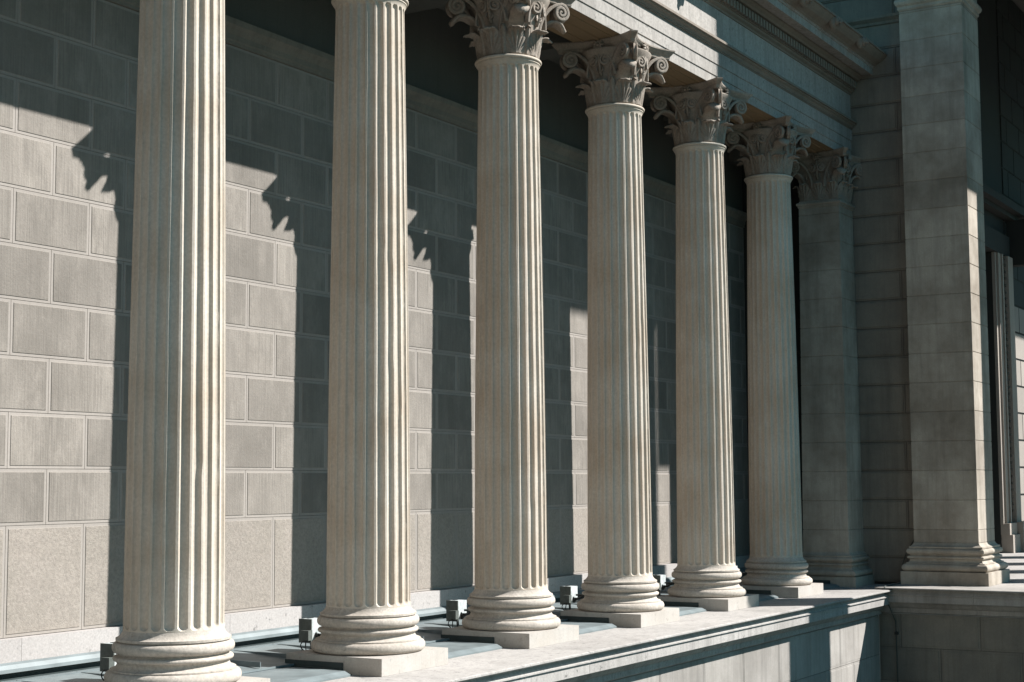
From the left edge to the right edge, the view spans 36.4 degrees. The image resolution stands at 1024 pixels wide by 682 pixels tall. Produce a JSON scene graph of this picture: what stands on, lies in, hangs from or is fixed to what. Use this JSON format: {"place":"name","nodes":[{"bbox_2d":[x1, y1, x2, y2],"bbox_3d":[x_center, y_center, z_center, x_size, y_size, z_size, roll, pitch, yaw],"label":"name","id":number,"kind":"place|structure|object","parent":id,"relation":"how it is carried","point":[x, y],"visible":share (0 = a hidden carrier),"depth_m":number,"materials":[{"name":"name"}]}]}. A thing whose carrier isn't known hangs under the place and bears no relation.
{"place":"outdoors","nodes":[
{"label":"outdoors","id":0,"kind":"place"},
{"bbox_2d":[999,552,1023,584],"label":"terrace","id":1,"kind":"structure","parent":0,"point":[1015,561],"depth_m":41.35,"materials":[{"name":"stone"}]},
{"bbox_2d":[742,0,914,583],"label":"side wall","id":2,"kind":"structure","parent":1,"relation":"on","point":[878,218],"depth_m":35.98,"materials":[{"name":"stone"}]},
{"bbox_2d":[977,0,1023,552],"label":"portico wall","id":3,"kind":"structure","parent":1,"relation":"on","point":[1001,46],"depth_m":50.60,"materials":[{"name":"stone"}]},
{"bbox_2d":[1012,0,1023,12],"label":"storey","id":4,"kind":"object","parent":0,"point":[1019,4],"depth_m":54.78,"materials":[{"name":"stone"}]},
{"label":"ground","id":5,"kind":"structure","parent":0,"visible":0},
{"bbox_2d":[0,0,749,663],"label":"wall","id":6,"kind":"structure","parent":5,"relation":"on","point":[68,88],"depth_m":22.33,"materials":[{"name":"stone"}]},
{"bbox_2d":[439,3,665,108],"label":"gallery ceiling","id":7,"kind":"structure","parent":6,"relation":"on","point":[646,102],"depth_m":29.89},
{"bbox_2d":[323,584,891,681],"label":"podium","id":8,"kind":"object","parent":5,"relation":"on","point":[830,635],"visible":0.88,"depth_m":26.48,"materials":[{"name":"stone"}]},
{"bbox_2d":[99,0,269,681],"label":"fluted column","id":9,"kind":"structure","parent":8,"relation":"on","point":[174,630],"depth_m":16.90,"materials":[{"name":"stone"}]},
{"bbox_2d":[286,0,447,676],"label":"fluted column","id":10,"kind":"structure","parent":8,"relation":"on","point":[367,619],"depth_m":20.00,"materials":[{"name":"stone"}]},
{"bbox_2d":[1,576,839,681],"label":"zinc roof","id":11,"kind":"structure","parent":8,"relation":"on","point":[271,662],"depth_m":20.97,"materials":[{"name":"grey metal"}]},
{"bbox_2d":[100,642,116,680],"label":"floodlight","id":12,"kind":"object","parent":11,"relation":"on","point":[107,654],"visible":0.41,"depth_m":17.64,"materials":[{"name":"paint"}]},
{"bbox_2d":[299,617,320,649],"bbox_3d":[-2.536,3.918,20.724,0.605,0.433,0.380,-3,-6,31],"label":"floodlight","id":13,"kind":"object","parent":11,"relation":"on","point":[309,632],"visible":0.59,"depth_m":20.73,"materials":[{"name":"paint"}]},
{"bbox_2d":[0,567,747,681],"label":"gutter","id":14,"kind":"object","parent":11,"relation":"on","point":[45,666],"visible":0.21,"depth_m":18.76,"materials":[{"name":"metal"}]},
{"bbox_2d":[446,599,470,627],"bbox_3d":[-0.697,4.187,23.807,0.605,0.433,0.380,-3,-6,31],"label":"floodlight","id":15,"kind":"object","parent":11,"relation":"on","point":[456,610],"visible":0.8,"depth_m":23.84,"materials":[{"name":"paint"}]},
{"bbox_2d":[560,585,583,609],"bbox_3d":[1.143,4.456,26.890,0.605,0.433,0.380,-3,-6,31],"label":"floodlight","id":16,"kind":"object","parent":11,"relation":"on","point":[569,595],"visible":0.77,"depth_m":26.91,"materials":[{"name":"paint"}]},
{"bbox_2d":[653,574,674,595],"bbox_3d":[2.982,4.725,29.973,0.605,0.433,0.380,-3,-6,31],"label":"floodlight","id":17,"kind":"object","parent":11,"relation":"on","point":[661,580],"visible":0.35,"depth_m":30.00,"materials":[{"name":"paint"}]},
{"bbox_2d":[442,0,578,648],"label":"fluted column","id":18,"kind":"structure","parent":8,"relation":"on","point":[510,600],"depth_m":23.14,"materials":[{"name":"stone"}]},
{"bbox_2d":[552,30,678,627],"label":"fluted column","id":19,"kind":"structure","parent":8,"relation":"on","point":[620,585],"depth_m":26.24,"materials":[{"name":"stone"}]},
{"bbox_2d":[546,0,887,153],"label":"entablature","id":20,"kind":"structure","parent":19,"relation":"on","point":[807,63],"depth_m":31.65,"materials":[{"name":"stone"}]},
{"bbox_2d":[646,77,758,610],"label":"fluted column","id":21,"kind":"structure","parent":8,"relation":"on","point":[706,574],"depth_m":29.32,"materials":[{"name":"stone"}]},
{"bbox_2d":[725,115,822,597],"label":"fluted column","id":22,"kind":"structure","parent":8,"relation":"on","point":[776,563],"depth_m":32.41,"materials":[{"name":"stone"}]},
{"bbox_2d":[791,147,874,586],"bbox_3d":[7.319,0.617,35.882,1.650,9.887,1.650,-3,-6,31],"label":"pilaster","id":23,"kind":"object","parent":8,"relation":"on","point":[833,544],"visible":0.97,"depth_m":35.47,"materials":[{"name":"stone"}]},
{"bbox_2d":[875,582,1023,681],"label":"podium","id":24,"kind":"object","parent":5,"relation":"on","point":[941,643],"visible":0.92,"depth_m":33.16,"materials":[{"name":"stone"}]},
{"bbox_2d":[884,540,913,681],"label":"lightning cable","id":25,"kind":"object","parent":24,"relation":"attached to","point":[896,633],"visible":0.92,"depth_m":33.78,"materials":[{"name":"black metal"}]},
{"bbox_2d":[894,0,1009,586],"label":"square pier","id":26,"kind":"structure","parent":24,"relation":"on","point":[955,544],"depth_m":34.96,"materials":[{"name":"stone"}]}
]}

